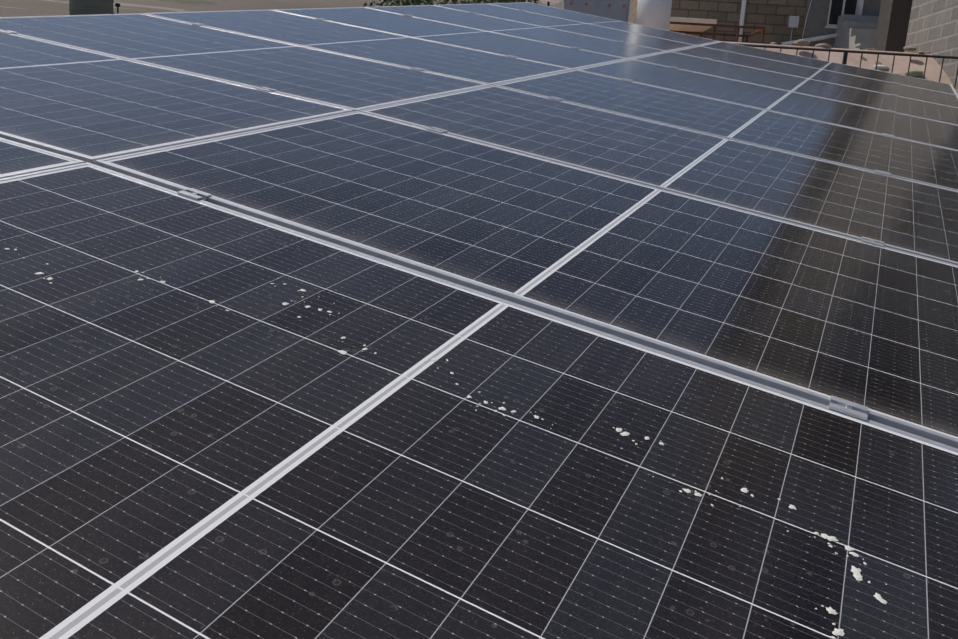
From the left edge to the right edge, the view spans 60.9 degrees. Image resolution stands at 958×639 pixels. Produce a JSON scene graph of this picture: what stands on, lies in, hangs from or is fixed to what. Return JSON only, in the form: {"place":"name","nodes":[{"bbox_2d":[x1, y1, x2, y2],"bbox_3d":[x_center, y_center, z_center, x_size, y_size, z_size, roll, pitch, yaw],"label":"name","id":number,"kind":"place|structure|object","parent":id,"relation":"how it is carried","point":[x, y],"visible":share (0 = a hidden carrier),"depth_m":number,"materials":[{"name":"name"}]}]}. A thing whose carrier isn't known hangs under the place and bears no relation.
{"place":"outdoors","nodes":[
{"label":"outdoors","id":0,"kind":"place"},
{"bbox_2d":[69,0,113,14],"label":"round water tank","id":1,"kind":"object","parent":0,"point":[86,7],"visible":0.46,"depth_m":20.73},
{"bbox_2d":[0,0,561,16],"bbox_3d":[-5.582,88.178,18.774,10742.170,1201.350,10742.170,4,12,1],"label":"ground","id":2,"kind":"structure","parent":0,"point":[17,8],"depth_m":75.82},
{"bbox_3d":[0.224,-0.009,4.769,4.503,4.650,10.005,9,13,25],"label":"support","id":3,"kind":"object","parent":2,"relation":"on","visible":0},
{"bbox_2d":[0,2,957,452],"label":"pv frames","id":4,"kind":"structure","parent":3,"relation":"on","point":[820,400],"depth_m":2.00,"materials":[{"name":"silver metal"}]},
{"bbox_2d":[0,8,898,420],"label":"panel clamps","id":5,"kind":"object","parent":4,"relation":"attached to","point":[856,410],"visible":0.56,"depth_m":1.88,"materials":[{"name":"silver metal"}]},
{"bbox_2d":[192,12,883,408],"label":"pv clamp bolts","id":6,"kind":"object","parent":5,"relation":"in","point":[846,406],"visible":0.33,"depth_m":1.38,"materials":[{"name":"silver metal"}]},
{"bbox_2d":[0,3,957,638],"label":"solar panel glass","id":7,"kind":"object","parent":4,"relation":"in","point":[246,455],"visible":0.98,"depth_m":1.41,"materials":[{"name":"glass"}]},
{"bbox_2d":[4,248,886,638],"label":"bird droppings","id":8,"kind":"object","parent":7,"relation":"on","point":[856,576],"visible":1,"depth_m":1.09,"materials":[{"name":"white"}]},
{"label":"upper terrace","id":9,"kind":"structure","parent":2,"relation":"on","visible":0},
{"bbox_2d":[115,3,119,13],"bbox_3d":[-9.648,-5.822,21.913,0.100,5.080,0.080,4,12,1],"label":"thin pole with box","id":10,"kind":"object","parent":9,"relation":"on","point":[117,5],"visible":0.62,"depth_m":21.39,"materials":[{"name":"grey metal"}]},
{"bbox_2d":[363,0,440,6],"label":"hedge","id":11,"kind":"object","parent":9,"relation":"on","point":[408,3],"depth_m":25.11,"materials":[{"name":"green plant"}]},
{"bbox_2d":[428,0,537,4],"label":"hedge","id":12,"kind":"object","parent":9,"relation":"on","point":[444,2],"depth_m":22.32,"materials":[{"name":"green plant"}]},
{"bbox_2d":[635,0,671,30],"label":"boiler cylinder","id":13,"kind":"object","parent":9,"relation":"on","point":[654,13],"visible":0.48,"depth_m":13.69,"materials":[{"name":"grey paint"}]},
{"bbox_2d":[669,21,764,43],"bbox_3d":[4.489,-5.587,16.857,2.390,0.860,1.200,4,12,1],"label":"rusty table frame","id":14,"kind":"object","parent":9,"relation":"on","point":[738,35],"visible":0.4,"depth_m":16.21,"materials":[{"name":"metal"}]},
{"bbox_2d":[669,17,716,31],"bbox_3d":[4.034,-6.084,16.769,1.420,0.090,1.200,4,12,1],"label":"stone table top","id":15,"kind":"object","parent":14,"relation":"on","point":[689,28],"visible":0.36,"depth_m":16.51,"materials":[{"name":"beige stone"}]},
{"bbox_2d":[770,39,930,53],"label":"rocks","id":16,"kind":"object","parent":9,"relation":"on","point":[801,42],"visible":0.71,"depth_m":12.24,"materials":[{"name":"beige stone"}]},
{"bbox_2d":[834,14,878,49],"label":"concrete stairs","id":17,"kind":"structure","parent":9,"relation":"on","point":[852,31],"depth_m":17.19,"materials":[{"name":"grey concrete"}]},
{"bbox_2d":[874,0,912,51],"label":"pillar","id":18,"kind":"structure","parent":9,"relation":"on","point":[893,25],"depth_m":14.98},
{"bbox_2d":[561,0,629,21],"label":"galvanised water tank","id":19,"kind":"object","parent":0,"point":[615,10],"visible":0.21,"depth_m":14.12,"materials":[{"name":"metal"}]},
{"bbox_2d":[539,0,562,4],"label":"satellite dish","id":20,"kind":"object","parent":19,"relation":"attached to","point":[552,2],"visible":0.95,"depth_m":14.22,"materials":[{"name":"white plastic"}]},
{"bbox_2d":[628,0,880,47],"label":"house wall","id":21,"kind":"structure","parent":0,"point":[771,17],"depth_m":17.80,"materials":[{"name":"brown brick"}]},
{"bbox_2d":[787,16,798,40],"bbox_3d":[6.825,-5.930,17.882,0.200,1.390,0.089,4,12,1],"label":"sign","id":22,"kind":"object","parent":21,"relation":"attached to","point":[793,21],"visible":0.62,"depth_m":17.73,"materials":[{"name":"white metal"}]},
{"bbox_2d":[738,0,863,44],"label":"white pipes and cable","id":23,"kind":"object","parent":21,"relation":"attached to","point":[811,39],"visible":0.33,"depth_m":17.71,"materials":[{"name":"white plastic"}]},
{"bbox_2d":[825,0,859,28],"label":"window frame","id":24,"kind":"object","parent":21,"relation":"attached to","point":[834,25],"visible":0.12,"depth_m":17.71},
{"bbox_2d":[829,0,856,24],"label":"window pane","id":25,"kind":"object","parent":24,"relation":"in","point":[837,6],"depth_m":17.73,"materials":[{"name":"black glass"}]},
{"bbox_2d":[722,41,950,83],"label":"dirt bank","id":26,"kind":"structure","parent":0,"point":[932,71],"depth_m":12.18,"materials":[{"name":"brown soil"}]},
{"bbox_2d":[873,65,888,69],"bbox_3d":[5.934,-3.721,12.030,0.246,0.087,0.164,4,12,1],"label":"white rock","id":27,"kind":"object","parent":26,"relation":"on","point":[883,67],"visible":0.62,"depth_m":11.97,"materials":[{"name":"white stone"}]},
{"bbox_2d":[905,70,922,76],"bbox_3d":[6.333,-3.574,11.844,0.276,0.108,0.160,4,12,1],"label":"mossy rock","id":28,"kind":"object","parent":26,"relation":"on","point":[914,73],"visible":0.79,"depth_m":11.78,"materials":[{"name":"green stone"}]},
{"bbox_2d":[904,0,957,91],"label":"block wall","id":29,"kind":"structure","parent":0,"point":[933,27],"depth_m":12.25,"materials":[{"name":"beige brick"}]},
{"bbox_3d":[6.727,-0.327,10.370,19.000,3.739,1.700,4,12,1],"label":"middle terrace","id":30,"kind":"object","parent":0,"visible":0},
{"bbox_2d":[733,43,957,88],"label":"railing","id":31,"kind":"object","parent":30,"relation":"on","point":[845,55],"visible":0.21,"depth_m":10.35,"materials":[{"name":"metal"}]}
]}

